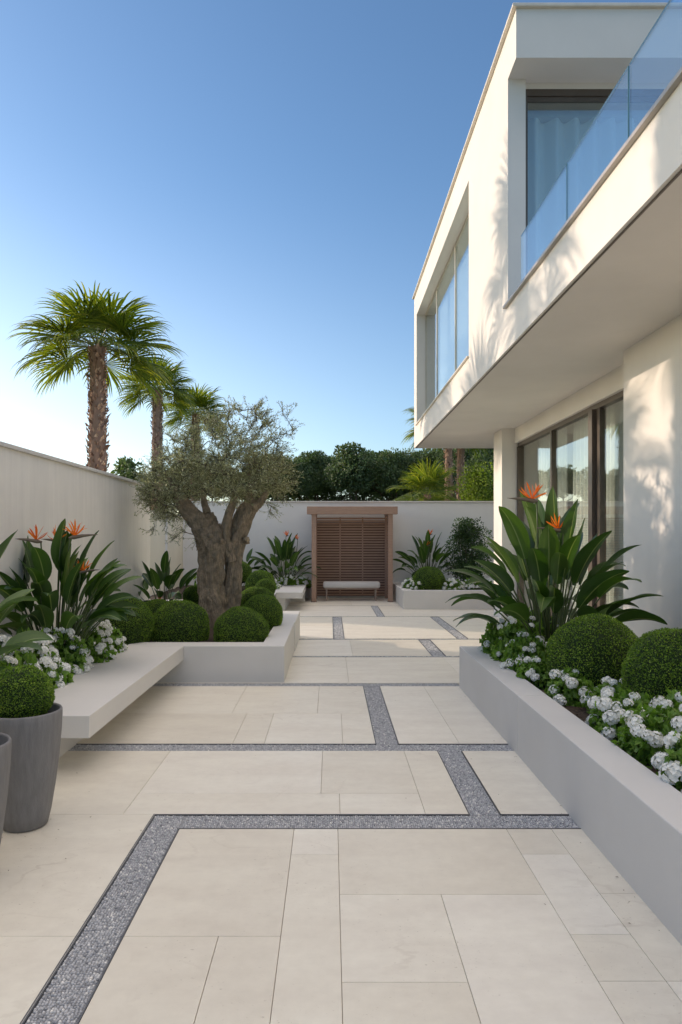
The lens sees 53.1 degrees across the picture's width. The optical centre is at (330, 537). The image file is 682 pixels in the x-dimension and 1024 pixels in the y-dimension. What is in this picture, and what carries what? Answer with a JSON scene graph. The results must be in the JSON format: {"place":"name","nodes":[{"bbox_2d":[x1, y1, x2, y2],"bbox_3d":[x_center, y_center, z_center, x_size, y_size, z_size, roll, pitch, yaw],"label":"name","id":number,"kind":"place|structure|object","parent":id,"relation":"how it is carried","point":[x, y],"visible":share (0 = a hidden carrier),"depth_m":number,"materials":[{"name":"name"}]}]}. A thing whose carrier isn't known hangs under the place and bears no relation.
{"place":"outdoors","nodes":[
{"label":"outdoors","id":0,"kind":"place"},
{"bbox_2d":[270,617,348,1023],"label":"paving bed","id":1,"kind":"object","parent":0,"point":[339,899],"depth_m":2.97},
{"bbox_2d":[20,606,580,1023],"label":"strip edging","id":2,"kind":"object","parent":1,"relation":"on","point":[73,944],"visible":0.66,"depth_m":3.94,"materials":[{"name":"gravel"}]},
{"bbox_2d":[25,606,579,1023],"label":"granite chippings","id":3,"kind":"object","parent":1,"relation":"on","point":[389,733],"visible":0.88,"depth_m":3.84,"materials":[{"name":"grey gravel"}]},
{"bbox_2d":[0,597,681,1023],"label":"courtyard paving","id":4,"kind":"structure","parent":0,"point":[484,927],"depth_m":3.21,"materials":[{"name":"stone"}]},
{"bbox_2d":[0,733,11,843],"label":"plant pot","id":5,"kind":"object","parent":4,"relation":"on","point":[5,750],"visible":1,"depth_m":3.18,"materials":[{"name":"grey concrete"}]},
{"bbox_2d":[0,702,62,832],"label":"plant pot","id":6,"kind":"object","parent":4,"relation":"on","point":[35,749],"visible":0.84,"depth_m":3.67,"materials":[{"name":"grey concrete"}]},
{"bbox_2d":[0,664,55,717],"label":"clipped boxwood","id":7,"kind":"object","parent":6,"relation":"on","point":[27,690],"visible":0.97,"depth_m":3.71,"materials":[{"name":"green plant"}]},
{"bbox_2d":[54,646,182,757],"bbox_3d":[-1.945,1.429,6.048,0.650,0.462,2.937,0,0,0],"label":"bench","id":8,"kind":"object","parent":4,"relation":"on","point":[96,698],"visible":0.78,"depth_m":5.52,"materials":[{"name":"white concrete"}]},
{"bbox_2d":[128,611,299,682],"bbox_3d":[-1.699,1.429,7.860,2.402,0.462,6.480,0,0,0],"label":"planter","id":9,"kind":"object","parent":4,"relation":"on","point":[267,660],"visible":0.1,"depth_m":7.52,"materials":[{"name":"concrete"}]},
{"bbox_2d":[0,655,17,667],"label":"flowering plant","id":10,"kind":"object","parent":9,"relation":"on","point":[6,661],"visible":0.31,"depth_m":5.13,"materials":[{"name":"white plant"}]},
{"bbox_2d":[0,633,19,657],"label":"flowering plant","id":11,"kind":"object","parent":9,"relation":"on","point":[3,636],"visible":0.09,"depth_m":5.56,"materials":[{"name":"white plant"}]},
{"bbox_2d":[0,531,53,670],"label":"strelitzia","id":12,"kind":"object","parent":9,"relation":"on","point":[21,639],"visible":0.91,"depth_m":5.04,"materials":[{"name":"green plant"}]},
{"bbox_2d":[2,626,73,688],"bbox_3d":[-2.491,1.050,5.544,0.732,0.652,0.680,0,0,-42],"label":"flowering plant","id":13,"kind":"object","parent":9,"relation":"on","point":[46,660],"visible":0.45,"depth_m":5.45,"materials":[{"name":"white plant"}]},
{"bbox_2d":[41,627,93,674],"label":"flowering plant","id":14,"kind":"object","parent":9,"relation":"on","point":[73,658],"visible":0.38,"depth_m":6.06,"materials":[{"name":"green plant"}]},
{"bbox_2d":[0,519,140,652],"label":"strelitzia","id":15,"kind":"object","parent":9,"relation":"on","point":[37,569],"visible":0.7,"depth_m":6.23,"materials":[{"name":"green plant"}]},
{"bbox_2d":[71,620,116,662],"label":"flowering plant","id":16,"kind":"object","parent":9,"relation":"on","point":[100,648],"visible":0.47,"depth_m":6.60,"materials":[{"name":"white plant"}]},
{"bbox_2d":[87,619,127,652],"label":"flowering plant","id":17,"kind":"object","parent":9,"relation":"on","point":[110,631],"visible":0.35,"depth_m":7.10,"materials":[{"name":"white plant"}]},
{"bbox_2d":[98,598,154,644],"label":"clipped boxwood","id":18,"kind":"object","parent":9,"relation":"on","point":[135,629],"visible":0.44,"depth_m":7.75,"materials":[{"name":"green plant"}]},
{"bbox_2d":[145,599,167,614],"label":"clipped boxwood","id":19,"kind":"object","parent":9,"relation":"on","point":[154,605],"visible":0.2,"depth_m":8.94,"materials":[{"name":"green plant"}]},
{"bbox_2d":[134,551,197,601],"bbox_3d":[-2.325,0.730,10.224,1.120,1.086,1.242,0,0,0],"label":"strelitzia","id":20,"kind":"object","parent":9,"relation":"on","point":[154,578],"visible":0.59,"depth_m":10.13,"materials":[{"name":"green plant"}]},
{"bbox_2d":[152,600,209,641],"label":"clipped boxwood","id":21,"kind":"object","parent":9,"relation":"on","point":[181,621],"visible":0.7,"depth_m":8.04,"materials":[{"name":"green plant"}]},
{"bbox_2d":[182,585,198,604],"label":"clipped boxwood","id":22,"kind":"object","parent":9,"relation":"on","point":[190,593],"visible":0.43,"depth_m":10.25,"materials":[{"name":"green plant"}]},
{"bbox_2d":[129,395,304,628],"bbox_3d":[-1.588,-0.329,9.590,2.496,3.428,2.203,0,0,0],"label":"olive tree","id":23,"kind":"object","parent":9,"relation":"on","point":[225,542],"visible":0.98,"depth_m":9.43,"materials":[{"name":"green plant"}]},
{"bbox_2d":[213,605,269,641],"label":"clipped boxwood","id":24,"kind":"object","parent":9,"relation":"on","point":[239,624],"visible":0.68,"depth_m":8.02,"materials":[{"name":"green plant"}]},
{"bbox_2d":[240,586,275,605],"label":"clipped boxwood","id":25,"kind":"object","parent":9,"relation":"on","point":[248,593],"visible":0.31,"depth_m":10.15,"materials":[{"name":"green plant"}]},
{"bbox_2d":[242,594,282,629],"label":"clipped boxwood","id":26,"kind":"object","parent":9,"relation":"on","point":[268,608],"visible":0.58,"depth_m":9.17,"materials":[{"name":"green plant"}]},
{"bbox_2d":[150,585,307,600],"bbox_3d":[-2.255,1.450,15.800,3.370,0.421,4.800,0,0,0],"label":"planter","id":27,"kind":"object","parent":4,"relation":"on","point":[176,589],"visible":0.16,"depth_m":15.86,"materials":[{"name":"concrete"}]},
{"bbox_2d":[242,561,251,582],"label":"clipped boxwood","id":28,"kind":"object","parent":27,"relation":"on","point":[246,569],"visible":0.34,"depth_m":16.42,"materials":[{"name":"green plant"}]},
{"bbox_2d":[242,548,265,586],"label":"strelitzia","id":29,"kind":"object","parent":27,"relation":"on","point":[248,556],"visible":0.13,"depth_m":17.34,"materials":[{"name":"green plant"}]},
{"bbox_2d":[245,570,275,588],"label":"clipped boxwood","id":30,"kind":"object","parent":27,"relation":"on","point":[254,578],"visible":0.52,"depth_m":14.42,"materials":[{"name":"green plant"}]},
{"bbox_2d":[255,578,275,592],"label":"clipped boxwood","id":31,"kind":"object","parent":27,"relation":"on","point":[267,583],"visible":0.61,"depth_m":13.97,"materials":[{"name":"green plant"}]},
{"bbox_2d":[274,579,280,588],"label":"flowering plant","id":32,"kind":"object","parent":27,"relation":"on","point":[278,586],"visible":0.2,"depth_m":16.49,"materials":[{"name":"white plant"}]},
{"bbox_2d":[250,531,320,584],"bbox_3d":[-1.197,0.547,17.300,1.983,1.496,1.721,0,0,0],"label":"strelitzia","id":33,"kind":"object","parent":27,"relation":"on","point":[285,552],"visible":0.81,"depth_m":17.26,"materials":[{"name":"green plant"}]},
{"bbox_2d":[275,574,299,586],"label":"flowering plant","id":34,"kind":"object","parent":27,"relation":"on","point":[291,580],"visible":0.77,"depth_m":17.15,"materials":[{"name":"white plant"}]},
{"bbox_2d":[289,574,311,587],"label":"flowering plant","id":35,"kind":"object","parent":27,"relation":"on","point":[303,580],"visible":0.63,"depth_m":17.43,"materials":[{"name":"white plant"}]},
{"bbox_2d":[276,584,305,609],"bbox_3d":[-0.912,1.429,16.200,0.585,0.462,2.700,0,0,0],"label":"bench","id":36,"kind":"object","parent":4,"relation":"on","point":[286,595],"visible":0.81,"depth_m":15.12,"materials":[{"name":"white concrete"}]},
{"bbox_2d":[323,581,379,600],"bbox_3d":[0.530,1.363,17.360,1.440,0.475,0.480,0,0,0],"label":"upholstered bench","id":37,"kind":"object","parent":4,"relation":"on","point":[375,585],"visible":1,"depth_m":17.13,"materials":[{"name":"grey fabric"}]},
{"bbox_2d":[307,506,397,601],"bbox_3d":[0.537,0.417,17.470,2.245,2.366,1.260,0,0,0],"label":"pergola","id":38,"kind":"object","parent":4,"relation":"on","point":[352,550],"visible":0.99,"depth_m":17.93,"materials":[{"name":"brown wood"}]},
{"bbox_2d":[393,582,493,608],"bbox_3d":[3.410,1.423,16.700,3.580,0.474,3.000,0,0,0],"label":"planter","id":39,"kind":"object","parent":4,"relation":"on","point":[405,598],"visible":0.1,"depth_m":15.20,"materials":[{"name":"concrete"}]},
{"bbox_2d":[401,575,423,589],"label":"flowering plant","id":40,"kind":"object","parent":39,"relation":"on","point":[407,583],"visible":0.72,"depth_m":15.80,"materials":[{"name":"white plant"}]},
{"bbox_2d":[393,529,463,576],"bbox_3d":[2.440,0.514,17.281,1.828,1.463,1.757,0,0,0],"label":"strelitzia","id":41,"kind":"object","parent":39,"relation":"on","point":[424,549],"visible":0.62,"depth_m":17.08,"materials":[{"name":"green plant"}]},
{"bbox_2d":[413,566,445,589],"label":"clipped boxwood","id":42,"kind":"object","parent":39,"relation":"on","point":[430,578],"visible":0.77,"depth_m":15.71,"materials":[{"name":"green plant"}]},
{"bbox_2d":[442,578,466,589],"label":"flowering plant","id":43,"kind":"object","parent":39,"relation":"on","point":[452,584],"visible":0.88,"depth_m":15.71,"materials":[{"name":"white plant"}]},
{"bbox_2d":[443,516,493,580],"bbox_3d":[3.423,0.383,16.919,1.156,1.826,1.322,0,0,-40],"label":"shrub","id":44,"kind":"object","parent":39,"relation":"on","point":[468,532],"visible":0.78,"depth_m":16.77,"materials":[{"name":"green plant"}]},
{"bbox_2d":[463,577,481,589],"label":"flowering plant","id":45,"kind":"object","parent":39,"relation":"on","point":[473,586],"visible":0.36,"depth_m":15.71,"materials":[{"name":"white plant"}]},
{"bbox_2d":[480,577,493,588],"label":"flowering plant","id":46,"kind":"object","parent":39,"relation":"on","point":[490,580],"visible":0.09,"depth_m":15.78,"materials":[{"name":"white plant"}]},
{"bbox_2d":[459,646,681,945],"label":"planter","id":47,"kind":"object","parent":4,"relation":"on","point":[622,809],"visible":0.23,"depth_m":3.62,"materials":[{"name":"concrete"}]},
{"bbox_2d":[477,615,509,653],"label":"flowering plant","id":48,"kind":"object","parent":47,"relation":"on","point":[491,634],"visible":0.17,"depth_m":6.89,"materials":[{"name":"green plant"}]},
{"bbox_2d":[489,616,546,665],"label":"flowering plant","id":49,"kind":"object","parent":47,"relation":"on","point":[512,629],"visible":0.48,"depth_m":6.49,"materials":[{"name":"green plant"}]},
{"bbox_2d":[499,632,546,672],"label":"flowering plant","id":50,"kind":"object","parent":47,"relation":"on","point":[515,652],"visible":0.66,"depth_m":6.04,"materials":[{"name":"green plant"}]},
{"bbox_2d":[515,654,550,688],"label":"flowering plant","id":51,"kind":"object","parent":47,"relation":"on","point":[536,672],"visible":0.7,"depth_m":5.59,"materials":[{"name":"green plant"}]},
{"bbox_2d":[529,607,558,635],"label":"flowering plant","id":52,"kind":"object","parent":47,"relation":"on","point":[542,621],"visible":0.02,"depth_m":6.79,"materials":[{"name":"green plant"}]},
{"bbox_2d":[444,482,666,641],"bbox_3d":[2.106,0.359,6.682,1.951,1.772,2.214,0,0,0],"label":"strelitzia","id":53,"kind":"object","parent":47,"relation":"on","point":[546,545],"visible":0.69,"depth_m":6.37,"materials":[{"name":"green plant"}]},
{"bbox_2d":[544,666,594,707],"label":"flowering plant","id":54,"kind":"object","parent":47,"relation":"on","point":[561,684],"visible":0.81,"depth_m":5.02,"materials":[{"name":"white plant"}]},
{"bbox_2d":[545,613,638,691],"bbox_3d":[2.095,0.959,5.399,0.748,0.726,0.766,0,0,0],"label":"clipped boxwood","id":55,"kind":"object","parent":47,"relation":"on","point":[593,648],"visible":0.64,"depth_m":5.16,"materials":[{"name":"green plant"}]},
{"bbox_2d":[580,676,622,714],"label":"flowering plant","id":56,"kind":"object","parent":47,"relation":"on","point":[614,685],"visible":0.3,"depth_m":4.77,"materials":[{"name":"white plant"}]},
{"bbox_2d":[542,682,675,787],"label":"bark mulch","id":57,"kind":"object","parent":47,"relation":"on","point":[618,745],"visible":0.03,"depth_m":4.62,"materials":[{"name":"plant"}]},
{"bbox_2d":[585,688,657,740],"bbox_3d":[1.858,1.114,4.264,0.498,0.342,0.535,0,0,0],"label":"flowering plant","id":58,"kind":"object","parent":47,"relation":"on","point":[607,707],"visible":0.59,"depth_m":4.19,"materials":[{"name":"white plant"}]},
{"bbox_2d":[610,703,681,769],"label":"flowering plant","id":59,"kind":"object","parent":47,"relation":"on","point":[639,726],"visible":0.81,"depth_m":3.73,"materials":[{"name":"white plant"}]},
{"bbox_2d":[620,627,681,700],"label":"clipped boxwood","id":60,"kind":"object","parent":47,"relation":"on","point":[652,664],"visible":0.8,"depth_m":4.40,"materials":[{"name":"green plant"}]},
{"bbox_2d":[647,687,681,734],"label":"flowering plant","id":61,"kind":"object","parent":47,"relation":"on","point":[672,699],"visible":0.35,"depth_m":4.03,"materials":[{"name":"white plant"}]},
{"bbox_2d":[651,730,681,792],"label":"flowering plant","id":62,"kind":"object","parent":47,"relation":"on","point":[669,767],"visible":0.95,"depth_m":3.32,"materials":[{"name":"white plant"}]},
{"bbox_2d":[0,0,681,511],"label":"sky","id":63,"kind":"structure","parent":0,"point":[272,177],"materials":[{"name":"blue"}]},
{"label":"ground","id":64,"kind":"structure","parent":0,"visible":0},
{"bbox_2d":[0,441,149,635],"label":"garden wall","id":65,"kind":"structure","parent":64,"relation":"on","point":[39,490],"depth_m":7.58,"materials":[{"name":"paint"}]},
{"bbox_2d":[5,280,188,472],"bbox_3d":[-5.770,-2.319,17.010,4.184,7.959,3.740,0,0,0],"label":"fan palm","id":66,"kind":"object","parent":64,"relation":"on","point":[96,315],"visible":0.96,"depth_m":16.81,"materials":[{"name":"green plant"}]},
{"bbox_2d":[110,455,151,509],"bbox_3d":[-8.878,-1.450,30.000,2.440,4.435,2.236,0,0,0],"label":"background tree","id":67,"kind":"object","parent":64,"relation":"on","point":[125,467],"visible":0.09,"depth_m":29.90,"materials":[{"name":"green plant"}]},
{"bbox_2d":[115,353,200,509],"bbox_3d":[-6.665,-2.758,26.105,3.387,8.835,3.580,0,0,0],"label":"fan palm","id":68,"kind":"object","parent":64,"relation":"on","point":[178,396],"visible":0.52,"depth_m":25.86,"materials":[{"name":"green plant"}]},
{"bbox_2d":[150,512,182,595],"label":"garden wall","id":69,"kind":"structure","parent":64,"relation":"on","point":[159,545],"depth_m":16.26,"materials":[{"name":"white paint"}]},
{"bbox_2d":[162,383,231,500],"bbox_3d":[-6.419,-2.864,32.120,3.599,9.048,3.750,0,0,0],"label":"fan palm","id":70,"kind":"object","parent":64,"relation":"on","point":[202,399],"visible":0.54,"depth_m":31.67,"materials":[{"name":"green plant"}]},
{"bbox_2d":[207,470,234,500],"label":"background tree","id":71,"kind":"object","parent":64,"relation":"on","point":[215,486],"visible":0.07,"depth_m":43.66,"materials":[{"name":"green plant"}]},
{"bbox_2d":[248,454,293,500],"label":"background tree","id":72,"kind":"object","parent":64,"relation":"on","point":[279,480],"visible":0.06,"depth_m":43.17,"materials":[{"name":"green plant"}]},
{"bbox_2d":[267,458,301,500],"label":"background tree","id":73,"kind":"object","parent":64,"relation":"on","point":[289,495],"visible":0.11,"depth_m":43.97,"materials":[{"name":"green plant"}]},
{"bbox_2d":[288,455,312,500],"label":"background tree","id":74,"kind":"object","parent":64,"relation":"on","point":[303,498],"visible":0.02,"depth_m":45.87,"materials":[{"name":"green plant"}]},
{"bbox_2d":[291,450,334,500],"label":"background tree","id":75,"kind":"object","parent":64,"relation":"on","point":[313,480],"visible":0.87,"depth_m":42.73,"materials":[{"name":"green plant"}]},
{"bbox_2d":[300,450,338,500],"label":"background tree","id":76,"kind":"object","parent":64,"relation":"on","point":[325,494],"visible":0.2,"depth_m":43.97,"materials":[{"name":"green plant"}]},
{"bbox_2d":[183,501,493,596],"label":"garden wall","id":77,"kind":"structure","parent":64,"relation":"on","point":[417,519],"depth_m":18.20,"materials":[{"name":"paint"}]},
{"bbox_2d":[327,458,355,500],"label":"background tree","id":78,"kind":"object","parent":64,"relation":"on","point":[339,497],"visible":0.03,"depth_m":44.85,"materials":[{"name":"green plant"}]},
{"bbox_2d":[323,441,379,500],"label":"background tree","id":79,"kind":"object","parent":64,"relation":"on","point":[350,470],"visible":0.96,"depth_m":40.15,"materials":[{"name":"green plant"}]},
{"bbox_2d":[344,467,378,500],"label":"background tree","id":80,"kind":"object","parent":64,"relation":"on","point":[360,495],"visible":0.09,"depth_m":44.32,"materials":[{"name":"green plant"}]},
{"bbox_2d":[363,447,401,500],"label":"background tree","id":81,"kind":"object","parent":64,"relation":"on","point":[375,485],"visible":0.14,"depth_m":42.77,"materials":[{"name":"green plant"}]},
{"bbox_2d":[371,451,417,500],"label":"background tree","id":82,"kind":"object","parent":64,"relation":"on","point":[390,467],"visible":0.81,"depth_m":40.52,"materials":[{"name":"green plant"}]},
{"bbox_2d":[395,448,422,498],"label":"background tree","id":83,"kind":"object","parent":64,"relation":"on","point":[413,455],"visible":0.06,"depth_m":41.65,"materials":[{"name":"green plant"}]},
{"bbox_2d":[403,450,428,500],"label":"background tree","id":84,"kind":"object","parent":64,"relation":"on","point":[412,472],"visible":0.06,"depth_m":41.76,"materials":[{"name":"green plant"}]},
{"bbox_2d":[387,457,464,500],"bbox_3d":[3.215,-0.540,23.061,2.842,4.400,2.718,0,0,0],"label":"fan palm","id":85,"kind":"object","parent":64,"relation":"on","point":[429,478],"visible":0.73,"depth_m":22.65,"materials":[{"name":"green plant"}]},
{"bbox_2d":[412,460,456,500],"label":"shrub","id":86,"kind":"object","parent":64,"relation":"on","point":[442,463],"depth_m":27.80,"materials":[{"name":"green plant"}]},
{"bbox_2d":[417,448,454,499],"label":"background tree","id":87,"kind":"object","parent":64,"relation":"on","point":[432,454],"visible":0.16,"depth_m":39.84,"materials":[{"name":"green plant"}]},
{"bbox_2d":[401,407,490,500],"bbox_3d":[4.381,-1.921,24.966,3.665,7.162,3.334,0,0,0],"label":"fan palm","id":88,"kind":"object","parent":64,"relation":"on","point":[448,463],"visible":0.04,"depth_m":24.92,"materials":[{"name":"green plant"}]},
{"bbox_2d":[433,448,488,479],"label":"background tree","id":89,"kind":"object","parent":64,"relation":"on","point":[454,456],"visible":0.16,"depth_m":37.54,"materials":[{"name":"green plant"}]},
{"bbox_2d":[438,448,486,500],"bbox_3d":[5.048,-2.205,26.181,3.572,7.731,3.511,0,0,0],"label":"fan palm","id":90,"kind":"object","parent":64,"relation":"on","point":[460,457],"visible":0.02,"depth_m":25.89,"materials":[{"name":"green plant"}]},
{"bbox_2d":[453,450,493,500],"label":"shrub","id":91,"kind":"object","parent":64,"relation":"on","point":[475,461],"visible":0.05,"depth_m":29.80,"materials":[{"name":"green plant"}]},
{"bbox_2d":[456,461,493,500],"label":"shrub","id":92,"kind":"object","parent":64,"relation":"on","point":[478,490],"visible":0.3,"depth_m":23.75,"materials":[{"name":"green plant"}]},
{"bbox_2d":[478,448,493,474],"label":"background tree","id":93,"kind":"object","parent":64,"relation":"on","point":[489,451],"visible":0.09,"depth_m":38.44,"materials":[{"name":"green plant"}]},
{"bbox_2d":[412,0,681,637],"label":"modern house","id":94,"kind":"structure","parent":64,"relation":"on","point":[547,296],"depth_m":7.75,"materials":[{"name":"paint"}]},
{"bbox_2d":[415,213,468,425],"bbox_3d":[2.228,-3.785,12.860,0.525,2.770,6.020,0,0,0],"label":"window","id":95,"kind":"structure","parent":94,"relation":"in","point":[446,317],"depth_m":13.68,"materials":[{"name":"glass"}]},
{"bbox_2d":[517,391,622,620],"bbox_3d":[3.820,-0.125,10.565,0.420,3.450,5.530,0,0,0],"label":"sliding door","id":96,"kind":"structure","parent":94,"relation":"in","point":[597,438],"depth_m":9.73,"materials":[{"name":"clear glass"}]},
{"bbox_2d":[526,89,663,274],"bbox_3d":[4.995,-3.728,7.957,5.590,2.755,0.385,0,0,0],"label":"balcony window","id":97,"kind":"structure","parent":94,"relation":"in","point":[550,145],"depth_m":8.02,"materials":[{"name":"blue glass"}]}
]}

